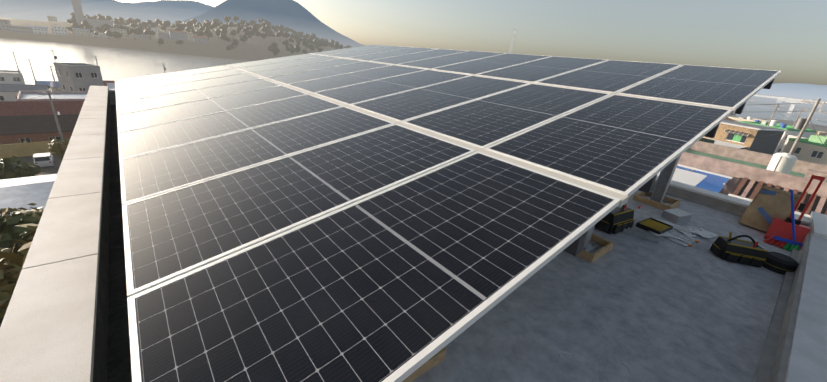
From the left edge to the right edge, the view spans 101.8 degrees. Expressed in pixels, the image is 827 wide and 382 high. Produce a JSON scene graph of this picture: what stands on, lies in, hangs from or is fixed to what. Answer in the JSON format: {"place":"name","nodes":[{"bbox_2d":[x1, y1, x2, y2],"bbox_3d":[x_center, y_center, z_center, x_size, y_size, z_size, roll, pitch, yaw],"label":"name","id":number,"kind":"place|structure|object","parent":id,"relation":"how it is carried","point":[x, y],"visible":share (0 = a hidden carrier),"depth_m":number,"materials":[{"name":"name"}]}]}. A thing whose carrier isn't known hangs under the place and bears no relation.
{"place":"outdoors","nodes":[
{"label":"outdoors","id":0,"kind":"place"},
{"bbox_2d":[0,114,78,144],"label":"brown house roof","id":1,"kind":"structure","parent":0,"point":[27,128],"depth_m":48.56,"materials":[{"name":"brown tile"}]},
{"bbox_2d":[0,0,118,14],"bbox_3d":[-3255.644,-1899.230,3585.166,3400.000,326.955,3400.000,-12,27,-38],"label":"mountain","id":2,"kind":"structure","parent":0,"point":[10,6],"depth_m":2706.03,"materials":[{"name":"grey"}]},
{"bbox_2d":[0,0,213,25],"bbox_3d":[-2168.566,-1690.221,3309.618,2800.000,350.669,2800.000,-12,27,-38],"label":"mountain","id":3,"kind":"structure","parent":0,"point":[172,11],"depth_m":2687.61,"materials":[{"name":"grey stone"}]},
{"bbox_2d":[0,17,336,60],"bbox_3d":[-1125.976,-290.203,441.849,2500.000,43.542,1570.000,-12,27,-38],"label":"shore","id":4,"kind":"structure","parent":0,"point":[254,48],"depth_m":408.62,"materials":[{"name":"beige sand"}]},
{"bbox_2d":[0,20,10,30],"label":"building","id":5,"kind":"structure","parent":4,"relation":"on","point":[4,24],"depth_m":366.90,"materials":[{"name":"white"}]},
{"bbox_2d":[8,25,33,33],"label":"building","id":6,"kind":"structure","parent":4,"relation":"on","point":[20,29],"depth_m":371.00,"materials":[{"name":"white"}]},
{"bbox_2d":[26,25,48,33],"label":"building","id":7,"kind":"structure","parent":4,"relation":"on","point":[39,30],"depth_m":381.75,"materials":[{"name":"white"}]},
{"bbox_2d":[47,16,57,21],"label":"building","id":8,"kind":"structure","parent":4,"relation":"on","point":[52,18],"depth_m":499.82,"materials":[{"name":"white"}]},
{"bbox_2d":[53,25,64,28],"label":"building","id":9,"kind":"structure","parent":4,"relation":"on","point":[60,27],"depth_m":402.30,"materials":[{"name":"white"}]},
{"bbox_2d":[51,28,68,34],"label":"building","id":10,"kind":"structure","parent":4,"relation":"on","point":[56,31],"depth_m":389.23,"materials":[{"name":"white"}]},
{"bbox_2d":[72,28,89,35],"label":"building","id":11,"kind":"structure","parent":4,"relation":"on","point":[81,32],"depth_m":392.94,"materials":[{"name":"white"}]},
{"bbox_2d":[71,0,114,30],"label":"shore tower","id":12,"kind":"structure","parent":4,"relation":"on","point":[78,12],"depth_m":425.19,"materials":[{"name":"grey concrete"}]},
{"bbox_2d":[90,32,109,36],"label":"building","id":13,"kind":"structure","parent":4,"relation":"on","point":[100,34],"depth_m":393.83,"materials":[{"name":"white"}]},
{"bbox_2d":[109,26,127,37],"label":"building","id":14,"kind":"structure","parent":4,"relation":"on","point":[123,32],"depth_m":397.28,"materials":[{"name":"white"}]},
{"bbox_2d":[132,34,149,38],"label":"building","id":15,"kind":"structure","parent":4,"relation":"on","point":[140,36],"depth_m":402.41,"materials":[{"name":"white"}]},
{"bbox_2d":[157,32,169,39],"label":"building","id":16,"kind":"structure","parent":4,"relation":"on","point":[163,35],"depth_m":404.25,"materials":[{"name":"white"}]},
{"bbox_2d":[166,26,173,32],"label":"building","id":17,"kind":"structure","parent":4,"relation":"on","point":[168,28],"depth_m":440.86,"materials":[{"name":"white"}]},
{"bbox_2d":[169,30,187,40],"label":"building","id":18,"kind":"structure","parent":4,"relation":"on","point":[178,35],"depth_m":405.02,"materials":[{"name":"white"}]},
{"bbox_2d":[193,35,206,43],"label":"building","id":19,"kind":"structure","parent":4,"relation":"on","point":[199,39],"depth_m":407.34,"materials":[{"name":"white"}]},
{"bbox_2d":[66,12,351,56],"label":"headland trees","id":20,"kind":"object","parent":4,"relation":"on","point":[220,31],"visible":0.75,"depth_m":456.37,"materials":[{"name":"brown plant"}]},
{"bbox_2d":[224,16,270,26],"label":"trees","id":21,"kind":"object","parent":4,"relation":"on","point":[228,18],"visible":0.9,"depth_m":502.33,"materials":[{"name":"green plant"}]},
{"bbox_2d":[171,0,363,46],"bbox_3d":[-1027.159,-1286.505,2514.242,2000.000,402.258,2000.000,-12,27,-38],"label":"mountain","id":22,"kind":"structure","parent":0,"point":[294,15],"depth_m":2228.60,"materials":[{"name":"grey"}]},
{"bbox_2d":[0,38,826,125],"bbox_3d":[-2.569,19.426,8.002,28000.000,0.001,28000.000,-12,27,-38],"label":"sea","id":23,"kind":"structure","parent":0,"point":[114,69],"depth_m":255.16,"materials":[{"name":"grey liquid"}]},
{"bbox_2d":[754,94,826,114],"bbox_3d":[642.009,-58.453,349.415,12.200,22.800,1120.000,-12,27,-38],"label":"bridge","id":24,"kind":"structure","parent":23,"relation":"on","point":[792,100],"depth_m":470.26,"materials":[{"name":"white paint"}]},
{"bbox_2d":[2,118,826,175],"bbox_3d":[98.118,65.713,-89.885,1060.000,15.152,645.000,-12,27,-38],"label":"ground","id":25,"kind":"structure","parent":0,"point":[48,170],"depth_m":45.26,"materials":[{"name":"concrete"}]},
{"bbox_2d":[0,70,24,83],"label":"building","id":26,"kind":"structure","parent":25,"relation":"on","point":[11,76],"depth_m":92.36,"materials":[{"name":"white paint"}]},
{"bbox_2d":[8,51,19,72],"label":"pole","id":27,"kind":"object","parent":25,"relation":"on","point":[15,59],"visible":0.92,"depth_m":92.72,"materials":[{"name":"concrete"}]},
{"bbox_2d":[0,223,37,326],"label":"tree","id":28,"kind":"object","parent":25,"relation":"on","point":[11,264],"visible":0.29,"depth_m":11.50,"materials":[{"name":"green plant"}]},
{"bbox_2d":[0,155,40,179],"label":"tree","id":29,"kind":"object","parent":25,"relation":"on","point":[14,169],"visible":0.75,"depth_m":36.10,"materials":[{"name":"green plant"}]},
{"bbox_2d":[0,210,41,247],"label":"tree","id":30,"kind":"object","parent":25,"relation":"on","point":[11,233],"visible":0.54,"depth_m":14.98,"materials":[{"name":"green plant"}]},
{"bbox_2d":[0,203,43,251],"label":"tree","id":31,"kind":"object","parent":25,"relation":"on","point":[7,211],"visible":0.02,"depth_m":18.61,"materials":[{"name":"green plant"}]},
{"bbox_2d":[0,84,50,100],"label":"building","id":32,"kind":"structure","parent":25,"relation":"on","point":[9,92],"depth_m":79.69,"materials":[{"name":"white"}]},
{"bbox_2d":[0,139,55,158],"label":"yellow wall","id":33,"kind":"structure","parent":25,"relation":"on","point":[25,148],"depth_m":45.50,"materials":[{"name":"yellow paint"}]},
{"bbox_2d":[0,174,56,214],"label":"roof","id":34,"kind":"structure","parent":25,"relation":"on","point":[17,193],"depth_m":26.77,"materials":[{"name":"white"}]},
{"bbox_2d":[23,58,36,84],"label":"pole","id":35,"kind":"object","parent":25,"relation":"on","point":[31,69],"visible":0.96,"depth_m":83.89,"materials":[{"name":"concrete"}]},
{"bbox_2d":[0,101,83,115],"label":"red house roof","id":36,"kind":"structure","parent":25,"relation":"on","point":[20,108],"depth_m":55.35,"materials":[{"name":"red tile"}]},
{"bbox_2d":[33,152,53,166],"bbox_3d":[-47.792,-4.106,43.383,1.640,1.472,3.625,-15,29,-42],"label":"van","id":37,"kind":"object","parent":25,"relation":"on","point":[43,159],"visible":0.88,"depth_m":42.41,"materials":[{"name":"white paint"}]},
{"bbox_2d":[35,81,60,90],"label":"building","id":38,"kind":"structure","parent":25,"relation":"on","point":[53,87],"depth_m":93.48,"materials":[{"name":"blue"}]},
{"bbox_2d":[44,65,57,90],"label":"pole","id":39,"kind":"object","parent":25,"relation":"on","point":[53,78],"visible":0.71,"depth_m":80.26,"materials":[{"name":"concrete"}]},
{"bbox_2d":[39,91,63,141],"bbox_3d":[-48.819,-9.159,46.103,0.317,8.800,1.995,22,26,35],"label":"pole","id":40,"kind":"object","parent":25,"relation":"on","point":[56,118],"visible":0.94,"depth_m":45.40,"materials":[{"name":"concrete"}]},
{"bbox_2d":[2,51,160,104],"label":"wires","id":41,"kind":"object","parent":40,"relation":"attached to","point":[71,57],"visible":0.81,"depth_m":97.87,"materials":[{"name":"grey"}]},
{"bbox_2d":[17,91,87,100],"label":"flat roof","id":42,"kind":"object","parent":25,"relation":"on","point":[63,95],"visible":0.08,"depth_m":65.86,"materials":[{"name":"white"}]},
{"bbox_2d":[48,137,69,159],"bbox_3d":[-41.981,-4.458,40.961,3.144,4.639,4.326,-12,27,-38],"label":"tree","id":43,"kind":"object","parent":25,"relation":"on","point":[58,147],"visible":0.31,"depth_m":39.30,"materials":[{"name":"green plant"}]},
{"bbox_2d":[53,62,103,90],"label":"grey block","id":44,"kind":"structure","parent":25,"relation":"on","point":[77,76],"depth_m":75.85,"materials":[{"name":"white concrete"}]},
{"bbox_2d":[103,80,114,89],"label":"building","id":45,"kind":"structure","parent":25,"relation":"on","point":[105,82],"depth_m":107.35,"materials":[{"name":"white"}]},
{"bbox_2d":[107,83,114,88],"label":"building","id":46,"kind":"structure","parent":25,"relation":"on","point":[111,85],"depth_m":96.73,"materials":[{"name":"white"}]},
{"bbox_2d":[656,168,706,185],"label":"roof","id":47,"kind":"structure","parent":25,"relation":"on","point":[687,177],"depth_m":13.16,"materials":[{"name":"white paint"}]},
{"bbox_2d":[698,138,714,143],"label":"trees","id":48,"kind":"object","parent":25,"relation":"on","point":[707,140],"depth_m":37.48,"materials":[{"name":"green plant"}]},
{"bbox_2d":[702,120,788,154],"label":"stone house","id":49,"kind":"structure","parent":25,"relation":"on","point":[740,135],"depth_m":56.44,"materials":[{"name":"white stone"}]},
{"bbox_2d":[728,116,768,122],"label":"town","id":50,"kind":"object","parent":25,"relation":"on","point":[744,119],"visible":0.02,"depth_m":95.48,"materials":[{"name":"white"}]},
{"bbox_2d":[678,141,826,212],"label":"roof","id":51,"kind":"structure","parent":25,"relation":"on","point":[736,164],"depth_m":18.64,"materials":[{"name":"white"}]},
{"bbox_2d":[676,164,826,217],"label":"neighbour awnings","id":52,"kind":"object","parent":51,"relation":"on","point":[714,182],"visible":0.48,"depth_m":16.95,"materials":[{"name":"fabric"},{"name":"blue painted metal"},{"name":"brown painted metal"}]},
{"bbox_2d":[767,153,796,173],"bbox_3d":[20.230,-1.399,18.510,1.580,1.360,1.200,-12,27,-38],"label":"water tank","id":53,"kind":"object","parent":51,"relation":"on","point":[782,162],"visible":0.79,"depth_m":18.28,"materials":[{"name":"plastic"}]},
{"bbox_2d":[767,104,784,126],"bbox_3d":[68.365,-11.338,65.388,0.304,11.000,2.001,-3,23,-22],"label":"pole","id":54,"kind":"object","parent":25,"relation":"on","point":[775,109],"visible":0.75,"depth_m":63.90,"materials":[{"name":"concrete"}]},
{"bbox_2d":[740,121,816,154],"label":"rooftop","id":55,"kind":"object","parent":25,"relation":"on","point":[807,132],"visible":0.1,"depth_m":75.73,"materials":[{"name":"white"}]},
{"bbox_2d":[780,135,809,152],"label":"white house","id":56,"kind":"structure","parent":25,"relation":"on","point":[787,140],"depth_m":72.93,"materials":[{"name":"white paint"}]},
{"bbox_2d":[782,135,826,164],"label":"building","id":57,"kind":"structure","parent":25,"relation":"on","point":[812,149],"depth_m":56.77,"materials":[{"name":"white paint"}]},
{"bbox_2d":[789,98,826,154],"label":"pole","id":58,"kind":"object","parent":25,"relation":"on","point":[801,124],"visible":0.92,"depth_m":28.34,"materials":[{"name":"concrete"}]},
{"bbox_2d":[761,102,825,147],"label":"wires","id":59,"kind":"object","parent":58,"relation":"attached to","point":[792,115],"visible":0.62,"depth_m":31.63,"materials":[{"name":"grey"}]},
{"bbox_2d":[815,131,826,135],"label":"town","id":60,"kind":"object","parent":25,"relation":"on","point":[821,133],"depth_m":117.71,"materials":[{"name":"white"}]},
{"bbox_2d":[116,0,826,84],"label":"sky","id":61,"kind":"structure","parent":0,"point":[789,37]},
{"bbox_2d":[746,93,826,112],"bbox_3d":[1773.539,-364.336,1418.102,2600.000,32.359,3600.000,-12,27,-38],"label":"shore ground","id":62,"kind":"structure","parent":0,"point":[765,100],"depth_m":973.93,"materials":[{"name":"grey concrete"}]},
{"bbox_2d":[757,87,826,99],"bbox_3d":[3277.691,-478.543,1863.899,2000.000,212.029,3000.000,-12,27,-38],"label":"mountain","id":63,"kind":"structure","parent":0,"point":[816,93],"depth_m":2197.60,"materials":[{"name":"blue"}]},
{"bbox_2d":[761,83,826,89],"bbox_3d":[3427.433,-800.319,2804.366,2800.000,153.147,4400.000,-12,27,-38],"label":"mountain","id":64,"kind":"structure","parent":0,"point":[783,86],"depth_m":2608.25,"materials":[{"name":"blue"}]},
{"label":"hill tower","id":65,"kind":"object","parent":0,"visible":0},
{"bbox_2d":[508,29,516,52],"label":"transmission tower","id":66,"kind":"structure","parent":65,"relation":"on","point":[513,37],"depth_m":564.46,"materials":[{"name":"silver metal"}]},
{"bbox_3d":[-1.504,4.967,9.004,8.470,12.270,12.800,-12,27,-38],"label":"building body","id":67,"kind":"object","parent":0,"visible":0},
{"bbox_2d":[411,190,790,381],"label":"roof slab","id":68,"kind":"structure","parent":67,"relation":"on","point":[629,308],"depth_m":2.87,"materials":[{"name":"concrete"}]},
{"bbox_2d":[108,89,115,103],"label":"parapet","id":69,"kind":"structure","parent":68,"relation":"on","point":[112,95],"depth_m":8.58,"materials":[{"name":"stone"}]},
{"bbox_2d":[93,95,131,381],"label":"parapet","id":70,"kind":"structure","parent":68,"relation":"on","point":[112,358],"depth_m":2.51,"materials":[{"name":"concrete"}]},
{"bbox_2d":[0,86,107,381],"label":"coping","id":71,"kind":"object","parent":70,"relation":"on","point":[47,329],"visible":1,"depth_m":1.99,"materials":[{"name":"concrete"}]},
{"bbox_2d":[402,155,680,381],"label":"support posts","id":72,"kind":"object","parent":68,"relation":"on","point":[657,197],"visible":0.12,"depth_m":4.12,"materials":[{"name":"grey metal"}]},
{"bbox_2d":[115,45,780,381],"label":"solar array","id":73,"kind":"object","parent":72,"relation":"on","point":[377,213],"visible":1,"depth_m":2.35,"materials":[{"name":"black glass"}]},
{"bbox_2d":[595,204,634,233],"bbox_3d":[2.735,0.316,4.560,0.579,0.381,0.349,-7,25,-31],"label":"tool bag","id":74,"kind":"object","parent":68,"relation":"on","point":[616,220],"visible":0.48,"depth_m":4.43,"materials":[{"name":"fabric"}]},
{"bbox_2d":[623,227,659,242],"bbox_3d":[2.987,0.569,4.424,0.420,0.060,0.100,20,25,31],"label":"channel offcut","id":75,"kind":"object","parent":68,"relation":"on","point":[643,235],"visible":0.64,"depth_m":4.40,"materials":[{"name":"silver metal"}]},
{"bbox_2d":[636,217,698,246],"bbox_3d":[3.478,0.555,4.589,0.420,0.060,0.639,-8,26,-33],"label":"tool case","id":76,"kind":"object","parent":68,"relation":"on","point":[654,225],"visible":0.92,"depth_m":4.60,"materials":[{"name":"yellow plastic"}]},
{"bbox_2d":[661,208,692,222],"bbox_3d":[4.019,0.375,5.128,0.360,0.108,0.240,-4,24,-24],"label":"clear container","id":77,"kind":"object","parent":68,"relation":"on","point":[676,215],"visible":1,"depth_m":5.07,"materials":[{"name":"white plastic"}]},
{"bbox_2d":[650,219,717,242],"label":"paper sheets","id":78,"kind":"object","parent":68,"relation":"on","point":[689,231],"visible":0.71,"depth_m":4.68,"materials":[{"name":"white paper"}]},
{"bbox_2d":[652,176,810,225],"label":"parapet","id":79,"kind":"structure","parent":68,"relation":"on","point":[716,200],"depth_m":5.82,"materials":[{"name":"grey concrete"}]},
{"bbox_2d":[710,232,798,274],"bbox_3d":[4.087,0.705,4.011,0.782,0.321,0.358,13,22,17],"label":"tool bag","id":80,"kind":"object","parent":68,"relation":"on","point":[739,251],"visible":1,"depth_m":3.95,"materials":[{"name":"fabric"}]},
{"bbox_2d":[738,185,800,232],"bbox_3d":[5.318,0.296,5.032,0.457,0.646,0.440,-7,25,-29],"label":"mortar sack","id":81,"kind":"object","parent":68,"relation":"on","point":[766,207],"visible":0.88,"depth_m":4.98,"materials":[{"name":"paper"}]},
{"bbox_2d":[753,222,826,381],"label":"parapet","id":82,"kind":"structure","parent":68,"relation":"on","point":[795,347],"depth_m":2.71,"materials":[{"name":"concrete"}]},
{"bbox_2d":[810,211,826,238],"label":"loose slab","id":83,"kind":"object","parent":82,"relation":"on","point":[819,224],"depth_m":4.65,"materials":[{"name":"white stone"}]},
{"bbox_2d":[763,175,825,250],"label":"dustpan","id":84,"kind":"object","parent":68,"relation":"on","point":[790,232],"visible":0.75,"depth_m":4.58,"materials":[{"name":"red plastic"}]},
{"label":"house","id":85,"kind":"object","parent":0,"visible":0},
{"bbox_2d":[739,117,786,127],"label":"rooftop clutter","id":86,"kind":"object","parent":85,"relation":"on","point":[774,123],"visible":0.71,"depth_m":80.52,"materials":[{"name":"white plastic"}]}
]}

